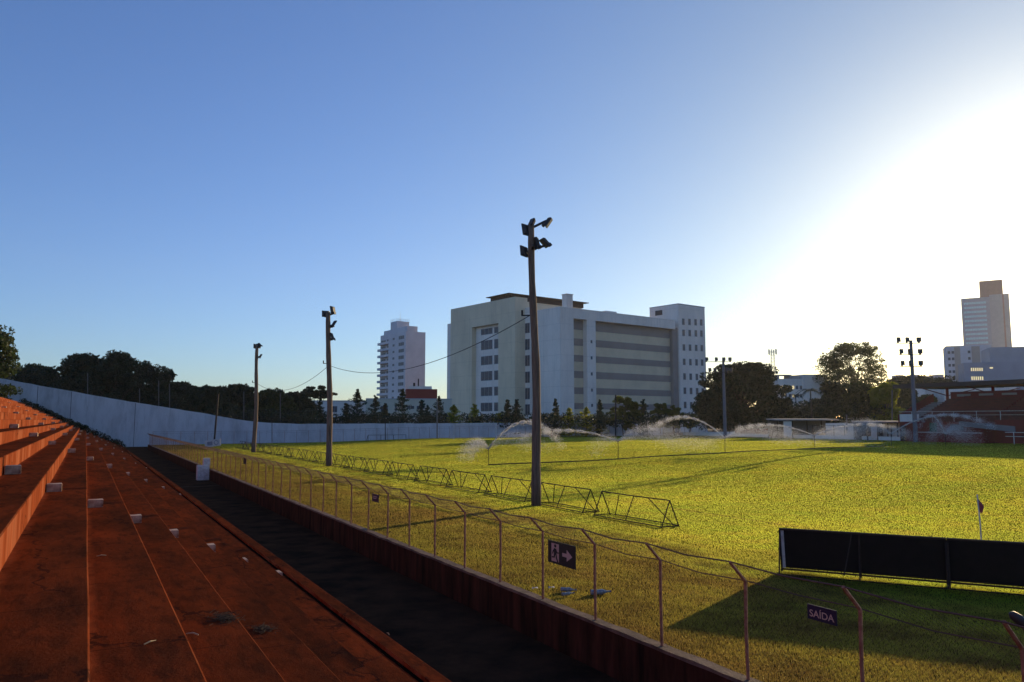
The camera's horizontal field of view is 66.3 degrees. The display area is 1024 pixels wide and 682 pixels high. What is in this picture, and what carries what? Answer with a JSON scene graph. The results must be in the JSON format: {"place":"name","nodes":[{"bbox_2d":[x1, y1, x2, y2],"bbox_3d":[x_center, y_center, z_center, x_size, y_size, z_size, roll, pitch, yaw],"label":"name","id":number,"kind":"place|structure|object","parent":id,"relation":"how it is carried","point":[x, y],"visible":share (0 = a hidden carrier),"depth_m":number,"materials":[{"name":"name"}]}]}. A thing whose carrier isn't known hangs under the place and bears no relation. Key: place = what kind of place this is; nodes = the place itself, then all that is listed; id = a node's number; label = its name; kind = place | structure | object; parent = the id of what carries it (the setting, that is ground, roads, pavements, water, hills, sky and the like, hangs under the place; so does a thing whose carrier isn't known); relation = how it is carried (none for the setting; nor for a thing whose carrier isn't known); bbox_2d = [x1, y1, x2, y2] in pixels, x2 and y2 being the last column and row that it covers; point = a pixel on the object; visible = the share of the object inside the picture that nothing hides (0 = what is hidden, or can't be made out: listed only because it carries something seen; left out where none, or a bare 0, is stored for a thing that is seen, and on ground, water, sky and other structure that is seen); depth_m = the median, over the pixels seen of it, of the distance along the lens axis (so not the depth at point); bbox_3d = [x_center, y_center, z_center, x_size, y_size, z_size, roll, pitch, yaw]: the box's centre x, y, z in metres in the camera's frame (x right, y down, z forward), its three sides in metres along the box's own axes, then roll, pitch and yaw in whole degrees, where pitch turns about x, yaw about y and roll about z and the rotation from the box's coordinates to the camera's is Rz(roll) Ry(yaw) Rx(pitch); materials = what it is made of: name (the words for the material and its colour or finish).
{"place":"outdoors","nodes":[
{"label":"outdoors","id":0,"kind":"place"},
{"bbox_2d":[125,447,620,681],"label":"path","id":1,"kind":"structure","parent":0,"point":[451,640],"depth_m":17.72,"materials":[{"name":"concrete"}]},
{"bbox_2d":[196,458,209,479],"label":"gate pier","id":2,"kind":"structure","parent":1,"relation":"on","point":[202,472],"depth_m":54.84,"materials":[{"name":"white paint"}]},
{"bbox_2d":[0,397,450,681],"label":"terrace","id":3,"kind":"structure","parent":1,"relation":"on","point":[74,607],"depth_m":10.73,"materials":[{"name":"red concrete"}]},
{"bbox_2d":[4,465,20,473],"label":"step block","id":4,"kind":"structure","parent":3,"relation":"on","point":[12,469],"depth_m":16.77,"materials":[{"name":"grey concrete"}]},
{"bbox_2d":[46,483,61,491],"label":"step block","id":5,"kind":"structure","parent":3,"relation":"on","point":[53,487],"depth_m":16.95,"materials":[{"name":"grey concrete"}]},
{"bbox_2d":[87,499,102,507],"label":"step block","id":6,"kind":"structure","parent":3,"relation":"on","point":[92,503],"depth_m":17.43,"materials":[{"name":"grey concrete"}]},
{"bbox_2d":[197,609,244,625],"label":"dead weeds","id":7,"kind":"object","parent":3,"relation":"on","point":[221,616],"visible":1,"depth_m":9.20,"materials":[{"name":"brown plant"}]},
{"bbox_2d":[245,622,277,634],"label":"dead weeds","id":8,"kind":"object","parent":3,"relation":"on","point":[262,628],"visible":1,"depth_m":10.18,"materials":[{"name":"brown plant"}]},
{"bbox_2d":[148,444,761,681],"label":"wall","id":9,"kind":"structure","parent":1,"relation":"on","point":[621,654],"depth_m":15.82,"materials":[{"name":"concrete"}]},
{"bbox_2d":[147,433,1023,681],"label":"side fence","id":10,"kind":"object","parent":9,"relation":"on","point":[1016,640],"visible":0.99,"depth_m":12.06,"materials":[{"name":"metal"}]},
{"bbox_2d":[548,539,575,569],"bbox_3d":[0.914,3.946,14.509,0.020,0.411,0.953,3,-7,-28],"label":"exit sign","id":11,"kind":"object","parent":10,"relation":"attached to","point":[562,554],"visible":1,"depth_m":14.48,"materials":[{"name":"black plastic"}]},
{"bbox_2d":[807,603,837,625],"bbox_3d":[3.710,3.276,9.386,0.016,0.174,0.427,3,-7,-28],"label":"exit word sign","id":12,"kind":"object","parent":10,"relation":"attached to","point":[822,614],"visible":1,"depth_m":9.38,"materials":[{"name":"black"}]},
{"bbox_2d":[1009,611,1023,628],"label":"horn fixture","id":13,"kind":"object","parent":10,"relation":"attached to","point":[1016,618],"visible":0.94,"depth_m":8.51,"materials":[{"name":"metal"}]},
{"bbox_2d":[0,0,1023,420],"label":"sky","id":14,"kind":"structure","parent":0,"point":[186,186],"materials":[{"name":"blue"}]},
{"bbox_2d":[159,435,1023,681],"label":"grass field","id":15,"kind":"structure","parent":0,"point":[604,479],"depth_m":35.35,"materials":[{"name":"green plant"}]},
{"bbox_2d":[204,439,220,446],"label":"tilted board","id":16,"kind":"object","parent":15,"relation":"on","point":[212,443],"visible":0.98,"depth_m":99.27,"materials":[{"name":"white paint"}]},
{"bbox_2d":[251,343,261,451],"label":"floodlight pole","id":17,"kind":"object","parent":15,"relation":"on","point":[255,420],"visible":0.98,"depth_m":84.93,"materials":[{"name":"brown wood"}]},
{"bbox_2d":[322,306,336,465],"bbox_3d":[-14.189,3.566,60.496,1.258,12.600,0.593,0,-6,0],"label":"floodlight pole","id":18,"kind":"object","parent":15,"relation":"on","point":[329,335],"visible":0.98,"depth_m":60.35,"materials":[{"name":"brown wood"}]},
{"bbox_2d":[386,462,418,479],"bbox_3d":[-6.653,7.847,47.484,0.797,0.908,3.790,3,-6,-27],"label":"board frame","id":19,"kind":"object","parent":15,"relation":"on","point":[401,475],"visible":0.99,"depth_m":47.29,"materials":[{"name":"metal"}]},
{"bbox_2d":[152,425,712,444],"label":"end fence","id":20,"kind":"object","parent":15,"relation":"on","point":[394,433],"visible":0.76,"depth_m":124.44,"materials":[{"name":"paint"}]},
{"bbox_2d":[414,465,452,485],"bbox_3d":[-4.382,7.438,43.413,0.797,0.908,3.790,3,-6,-28],"label":"board frame","id":21,"kind":"object","parent":15,"relation":"on","point":[429,475],"visible":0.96,"depth_m":43.29,"materials":[{"name":"metal"}]},
{"bbox_2d":[445,470,491,492],"bbox_3d":[-2.222,7.027,39.321,0.797,0.908,3.790,3,-7,-29],"label":"board frame","id":22,"kind":"object","parent":15,"relation":"on","point":[464,480],"visible":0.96,"depth_m":39.18,"materials":[{"name":"metal"}]},
{"bbox_2d":[449,424,495,438],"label":"goal","id":23,"kind":"object","parent":15,"relation":"on","point":[474,429],"visible":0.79,"depth_m":124.35,"materials":[{"name":"white paint"}]},
{"bbox_2d":[484,475,530,501],"bbox_3d":[-0.057,6.630,35.362,0.797,0.908,3.790,3,-7,-29],"label":"board frame","id":24,"kind":"object","parent":15,"relation":"on","point":[506,489],"visible":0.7,"depth_m":35.42,"materials":[{"name":"metal"}]},
{"bbox_2d":[458,419,565,463],"bbox_3d":[0.161,7.983,62.197,9.027,3.545,7.858,0,-6,0],"label":"sprinkler","id":25,"kind":"object","parent":15,"relation":"on","point":[505,430],"visible":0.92,"depth_m":60.38,"materials":[{"name":"liquid"}]},
{"bbox_2d":[520,217,552,505],"bbox_3d":[1.050,0.915,32.734,1.307,12.326,1.123,4,-7,-36],"label":"floodlight pole","id":26,"kind":"object","parent":15,"relation":"on","point":[533,244],"visible":1,"depth_m":32.67,"materials":[{"name":"grey concrete"}]},
{"bbox_2d":[332,316,528,372],"bbox_3d":[-6.702,1.030,46.747,0.033,1.473,31.590,3,-6,-28],"label":"cable","id":27,"kind":"object","parent":26,"relation":"attached to","point":[447,356],"visible":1,"depth_m":39.81,"materials":[{"name":"black plastic"}]},
{"bbox_2d":[541,482,598,512],"bbox_3d":[2.118,6.226,31.334,0.797,0.908,3.790,3,-6,-27],"label":"board frame","id":28,"kind":"object","parent":15,"relation":"on","point":[597,510],"visible":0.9,"depth_m":30.85,"materials":[{"name":"metal"}]},
{"bbox_2d":[517,422,723,458],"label":"sprinkler","id":29,"kind":"object","parent":15,"relation":"on","point":[592,433],"visible":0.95,"depth_m":65.24,"materials":[{"name":"liquid"}]},
{"bbox_2d":[593,491,679,527],"bbox_3d":[4.238,5.815,27.246,0.797,0.908,3.790,3,-7,-29],"label":"board frame","id":30,"kind":"object","parent":15,"relation":"on","point":[671,523],"visible":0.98,"depth_m":27.00,"materials":[{"name":"metal"}]},
{"bbox_2d":[488,446,878,464],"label":"hose","id":31,"kind":"object","parent":15,"relation":"on","point":[675,455],"visible":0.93,"depth_m":67.80,"materials":[{"name":"black"}]},
{"bbox_2d":[705,357,732,436],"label":"lamp tower","id":32,"kind":"structure","parent":15,"relation":"on","point":[724,369],"depth_m":139.72,"materials":[{"name":"metal"}]},
{"bbox_2d":[647,415,831,448],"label":"sprinkler","id":33,"kind":"object","parent":15,"relation":"on","point":[703,422],"visible":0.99,"depth_m":71.83,"materials":[{"name":"liquid"}]},
{"bbox_2d":[729,425,767,433],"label":"steel rail fence","id":34,"kind":"object","parent":15,"relation":"on","point":[759,430],"visible":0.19,"depth_m":150.42,"materials":[{"name":"grey metal"}]},
{"bbox_2d":[683,432,899,440],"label":"perimeter wall","id":35,"kind":"structure","parent":15,"relation":"on","point":[800,436],"depth_m":127.76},
{"bbox_2d":[766,419,838,437],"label":"shelter","id":36,"kind":"object","parent":15,"relation":"on","point":[801,424],"visible":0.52,"depth_m":130.48,"materials":[{"name":"metal"}]},
{"bbox_2d":[691,398,918,431],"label":"undergrowth","id":37,"kind":"object","parent":15,"relation":"on","point":[820,409],"visible":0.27,"depth_m":174.05,"materials":[{"name":"green plant"}]},
{"bbox_2d":[795,388,824,418],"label":"palm tree","id":38,"kind":"object","parent":15,"relation":"on","point":[810,390],"visible":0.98,"depth_m":169.39,"materials":[{"name":"green plant"}]},
{"bbox_2d":[735,421,911,449],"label":"sprinkler","id":39,"kind":"object","parent":15,"relation":"on","point":[823,431],"visible":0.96,"depth_m":82.50,"materials":[{"name":"liquid"}]},
{"bbox_2d":[812,423,899,436],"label":"white screen wall","id":40,"kind":"structure","parent":15,"relation":"on","point":[890,430],"depth_m":124.16,"materials":[{"name":"metal"}]},
{"bbox_2d":[778,528,948,588],"bbox_3d":[7.649,4.740,17.250,3.394,1.023,0.469,-3,-6,27],"label":"advertising board","id":41,"kind":"object","parent":15,"relation":"on","point":[922,558],"visible":0.97,"depth_m":17.29,"materials":[{"name":"black metal"}]},
{"bbox_2d":[851,421,898,439],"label":"shelter","id":42,"kind":"object","parent":15,"relation":"on","point":[870,433],"visible":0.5,"depth_m":117.83,"materials":[{"name":"metal"}]},
{"bbox_2d":[815,413,997,445],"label":"sprinkler","id":43,"kind":"object","parent":15,"relation":"on","point":[938,415],"visible":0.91,"depth_m":90.55,"materials":[{"name":"liquid"}]},
{"bbox_2d":[896,337,922,441],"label":"lamp tower","id":44,"kind":"structure","parent":15,"relation":"on","point":[913,392],"depth_m":106.86,"materials":[{"name":"metal"}]},
{"bbox_2d":[919,414,984,445],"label":"sprinkler","id":45,"kind":"object","parent":15,"relation":"on","point":[947,432],"visible":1,"depth_m":90.55,"materials":[{"name":"liquid"}]},
{"bbox_2d":[893,379,1023,443],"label":"grandstand","id":46,"kind":"object","parent":15,"relation":"on","point":[1002,411],"visible":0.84,"depth_m":106.72,"materials":[{"name":"red paint"}]},
{"bbox_2d":[977,495,983,539],"bbox_3d":[12.255,4.819,20.466,0.229,1.601,0.049,3,-6,-24],"label":"corner flag","id":47,"kind":"object","parent":15,"relation":"on","point":[980,506],"visible":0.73,"depth_m":20.47,"materials":[{"name":"white paint"}]},
{"bbox_2d":[946,538,1023,595],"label":"advertising board","id":48,"kind":"object","parent":15,"relation":"on","point":[985,563],"visible":0.85,"depth_m":16.26,"materials":[{"name":"fabric"}]},
{"bbox_2d":[662,424,734,434],"bbox_3d":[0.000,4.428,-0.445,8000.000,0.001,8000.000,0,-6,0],"label":"ground","id":49,"kind":"structure","parent":0,"point":[709,430],"depth_m":297.66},
{"bbox_2d":[0,325,22,399],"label":"broadleaf tree","id":50,"kind":"object","parent":49,"relation":"on","point":[9,358],"visible":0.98,"depth_m":98.74,"materials":[{"name":"green plant"}]},
{"bbox_2d":[14,362,54,384],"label":"broadleaf tree","id":51,"kind":"object","parent":49,"relation":"on","point":[34,365],"visible":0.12,"depth_m":163.57,"materials":[{"name":"green plant"}]},
{"bbox_2d":[19,398,125,446],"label":"weeds","id":52,"kind":"object","parent":49,"relation":"on","point":[60,417],"visible":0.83,"depth_m":118.17,"materials":[{"name":"green plant"}]},
{"bbox_2d":[38,352,108,395],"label":"broadleaf tree","id":53,"kind":"object","parent":49,"relation":"on","point":[71,367],"visible":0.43,"depth_m":157.69,"materials":[{"name":"green plant"}]},
{"bbox_2d":[62,349,151,399],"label":"broadleaf tree","id":54,"kind":"object","parent":49,"relation":"on","point":[119,368],"visible":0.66,"depth_m":155.26,"materials":[{"name":"green plant"}]},
{"bbox_2d":[121,364,182,406],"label":"broadleaf tree","id":55,"kind":"object","parent":49,"relation":"on","point":[164,376],"visible":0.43,"depth_m":162.94,"materials":[{"name":"green plant"}]},
{"bbox_2d":[0,363,317,423],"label":"undergrowth","id":56,"kind":"object","parent":49,"relation":"on","point":[287,416],"visible":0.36,"depth_m":160.14,"materials":[{"name":"green plant"}]},
{"bbox_2d":[168,381,197,407],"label":"broadleaf tree","id":57,"kind":"object","parent":49,"relation":"on","point":[185,386],"visible":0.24,"depth_m":168.51,"materials":[{"name":"green plant"}]},
{"bbox_2d":[183,384,235,416],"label":"broadleaf tree","id":58,"kind":"object","parent":49,"relation":"on","point":[204,394],"visible":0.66,"depth_m":162.62,"materials":[{"name":"green plant"}]},
{"bbox_2d":[221,383,254,418],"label":"broadleaf tree","id":59,"kind":"object","parent":49,"relation":"on","point":[241,394],"visible":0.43,"depth_m":172.63,"materials":[{"name":"green plant"}]},
{"bbox_2d":[244,387,298,421],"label":"broadleaf tree","id":60,"kind":"object","parent":49,"relation":"on","point":[268,398],"visible":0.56,"depth_m":168.97,"materials":[{"name":"green plant"}]},
{"bbox_2d":[285,391,316,419],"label":"broadleaf tree","id":61,"kind":"object","parent":49,"relation":"on","point":[303,401],"visible":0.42,"depth_m":178.14,"materials":[{"name":"green plant"}]},
{"bbox_2d":[309,398,326,423],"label":"young conifer","id":62,"kind":"object","parent":49,"relation":"on","point":[320,413],"visible":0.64,"depth_m":149.22,"materials":[{"name":"green plant"}]},
{"bbox_2d":[300,385,337,401],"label":"umbrella tree","id":63,"kind":"object","parent":49,"relation":"on","point":[309,391],"visible":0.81,"depth_m":187.89,"materials":[{"name":"green plant"}]},
{"bbox_2d":[0,378,661,446],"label":"end wall","id":64,"kind":"structure","parent":49,"relation":"on","point":[130,424],"depth_m":126.58,"materials":[{"name":"concrete"}]},
{"bbox_2d":[337,403,353,423],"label":"young conifer","id":65,"kind":"object","parent":49,"relation":"on","point":[345,409],"visible":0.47,"depth_m":150.22,"materials":[{"name":"green plant"}]},
{"bbox_2d":[348,389,367,423],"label":"young conifer","id":66,"kind":"object","parent":49,"relation":"on","point":[357,399],"visible":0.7,"depth_m":151.29,"materials":[{"name":"green plant"}]},
{"bbox_2d":[363,395,384,423],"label":"young conifer","id":67,"kind":"object","parent":49,"relation":"on","point":[375,404],"visible":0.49,"depth_m":152.11,"materials":[{"name":"green plant"}]},
{"bbox_2d":[313,379,451,423],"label":"long low building","id":68,"kind":"structure","parent":49,"relation":"on","point":[415,395],"depth_m":219.04,"materials":[{"name":"grey"}]},
{"bbox_2d":[377,319,425,397],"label":"apartment tower","id":69,"kind":"structure","parent":49,"relation":"on","point":[401,344],"depth_m":336.26,"materials":[{"name":"grey concrete"}]},
{"bbox_2d":[390,388,415,422],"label":"young conifer","id":70,"kind":"object","parent":49,"relation":"on","point":[402,404],"visible":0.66,"depth_m":154.33,"materials":[{"name":"green plant"}]},
{"bbox_2d":[409,400,429,422],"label":"young conifer","id":71,"kind":"object","parent":49,"relation":"on","point":[420,409],"visible":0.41,"depth_m":155.21,"materials":[{"name":"green plant"}]},
{"bbox_2d":[431,395,446,422],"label":"young conifer","id":72,"kind":"object","parent":49,"relation":"on","point":[440,407],"visible":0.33,"depth_m":157.26,"materials":[{"name":"green plant"}]},
{"bbox_2d":[447,405,462,422],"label":"young conifer","id":73,"kind":"object","parent":49,"relation":"on","point":[454,411],"visible":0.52,"depth_m":146.21,"materials":[{"name":"green plant"}]},
{"bbox_2d":[466,404,484,422],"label":"young conifer","id":74,"kind":"object","parent":49,"relation":"on","point":[474,409],"visible":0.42,"depth_m":151.23,"materials":[{"name":"green plant"}]},
{"bbox_2d":[494,399,520,433],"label":"young conifer","id":75,"kind":"object","parent":49,"relation":"on","point":[507,405],"visible":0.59,"depth_m":149.18,"materials":[{"name":"green plant"}]},
{"bbox_2d":[317,412,699,428],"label":"hedge","id":76,"kind":"object","parent":49,"relation":"on","point":[549,419],"visible":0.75,"depth_m":147.46,"materials":[{"name":"green plant"}]},
{"bbox_2d":[511,399,522,422],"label":"young conifer","id":77,"kind":"object","parent":49,"relation":"on","point":[515,408],"visible":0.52,"depth_m":150.19,"materials":[{"name":"green plant"}]},
{"bbox_2d":[548,398,564,436],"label":"young conifer","id":78,"kind":"object","parent":49,"relation":"on","point":[555,410],"visible":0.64,"depth_m":151.13,"materials":[{"name":"green plant"}]},
{"bbox_2d":[557,407,582,436],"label":"young conifer","id":79,"kind":"object","parent":49,"relation":"on","point":[569,411],"visible":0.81,"depth_m":146.91,"materials":[{"name":"green plant"}]},
{"bbox_2d":[447,293,707,432],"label":"institution building","id":80,"kind":"structure","parent":49,"relation":"on","point":[589,359],"depth_m":261.29,"materials":[{"name":"grey"}]},
{"bbox_2d":[481,387,491,395],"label":"window","id":81,"kind":"structure","parent":80,"relation":"in","point":[485,391],"depth_m":263.85,"materials":[{"name":"grey glass"}]},
{"bbox_2d":[481,339,492,349],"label":"window","id":82,"kind":"structure","parent":80,"relation":"in","point":[487,344],"depth_m":265.15,"materials":[{"name":"grey glass"}]},
{"bbox_2d":[481,355,492,364],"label":"window","id":83,"kind":"structure","parent":80,"relation":"in","point":[485,360],"depth_m":264.63,"materials":[{"name":"grey glass"}]},
{"bbox_2d":[481,371,492,380],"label":"window","id":84,"kind":"structure","parent":80,"relation":"in","point":[485,375],"depth_m":264.18,"materials":[{"name":"grey glass"}]},
{"bbox_2d":[571,407,608,435],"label":"young conifer","id":85,"kind":"object","parent":49,"relation":"on","point":[586,411],"visible":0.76,"depth_m":151.89,"materials":[{"name":"green plant"}]},
{"bbox_2d":[594,399,608,435],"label":"young conifer","id":86,"kind":"object","parent":49,"relation":"on","point":[600,408],"visible":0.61,"depth_m":152.13,"materials":[{"name":"green plant"}]},
{"bbox_2d":[606,395,635,435],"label":"bushy tree","id":87,"kind":"object","parent":49,"relation":"on","point":[627,402],"visible":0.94,"depth_m":148.92,"materials":[{"name":"green plant"}]},
{"bbox_2d":[623,401,643,433],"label":"bushy tree","id":88,"kind":"object","parent":49,"relation":"on","point":[635,410],"visible":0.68,"depth_m":149.70,"materials":[{"name":"green plant"}]},
{"bbox_2d":[632,399,654,435],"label":"young conifer","id":89,"kind":"object","parent":49,"relation":"on","point":[643,409],"visible":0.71,"depth_m":152.99,"materials":[{"name":"green plant"}]},
{"bbox_2d":[649,403,670,434],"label":"bushy tree","id":90,"kind":"object","parent":49,"relation":"on","point":[660,408],"visible":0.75,"depth_m":150.80,"materials":[{"name":"green plant"}]},
{"bbox_2d":[665,405,684,434],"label":"bushy tree","id":91,"kind":"object","parent":49,"relation":"on","point":[675,411],"visible":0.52,"depth_m":151.85,"materials":[{"name":"green plant"}]},
{"bbox_2d":[690,360,793,431],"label":"broadleaf tree","id":92,"kind":"object","parent":49,"relation":"on","point":[750,382],"visible":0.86,"depth_m":172.35,"materials":[{"name":"green plant"}]},
{"bbox_2d":[773,374,825,408],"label":"white institute","id":93,"kind":"structure","parent":49,"relation":"on","point":[798,383],"depth_m":260.72,"materials":[{"name":"grey"}]},
{"bbox_2d":[807,381,847,422],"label":"broadleaf tree","id":94,"kind":"object","parent":49,"relation":"on","point":[833,391],"visible":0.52,"depth_m":182.82,"materials":[{"name":"green plant"}]},
{"bbox_2d":[812,342,889,388],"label":"broadleaf tree","id":95,"kind":"object","parent":49,"relation":"on","point":[847,351],"visible":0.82,"depth_m":252.92,"materials":[{"name":"green plant"}]},
{"bbox_2d":[834,382,882,422],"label":"broadleaf tree","id":96,"kind":"object","parent":49,"relation":"on","point":[858,391],"visible":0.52,"depth_m":177.49,"materials":[{"name":"green plant"}]},
{"bbox_2d":[867,381,905,420],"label":"broadleaf tree","id":97,"kind":"object","parent":49,"relation":"on","point":[880,394],"visible":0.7,"depth_m":173.07,"materials":[{"name":"green plant"}]},
{"bbox_2d":[896,388,928,415],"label":"broadleaf tree","id":98,"kind":"object","parent":49,"relation":"on","point":[904,394],"visible":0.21,"depth_m":197.15,"materials":[{"name":"green plant"}]},
{"bbox_2d":[887,374,958,383],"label":"broadleaf tree","id":99,"kind":"object","parent":49,"relation":"on","point":[919,379],"visible":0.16,"depth_m":325.89,"materials":[{"name":"green plant"}]},
{"bbox_2d":[943,345,990,380],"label":"apartment block","id":100,"kind":"structure","parent":49,"relation":"on","point":[954,357],"depth_m":358.80,"materials":[{"name":"grey"}]},
{"bbox_2d":[925,387,1016,403],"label":"pale shop","id":101,"kind":"structure","parent":49,"relation":"on","point":[940,397],"depth_m":199.61,"materials":[{"name":"grey"}]},
{"bbox_2d":[961,280,1011,346],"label":"office tower","id":102,"kind":"structure","parent":49,"relation":"on","point":[986,320],"depth_m":994.33,"materials":[{"name":"white concrete"}]},
{"bbox_2d":[958,347,1023,389],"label":"grey office","id":103,"kind":"structure","parent":49,"relation":"on","point":[1001,363],"depth_m":296.92,"materials":[{"name":"grey concrete"}]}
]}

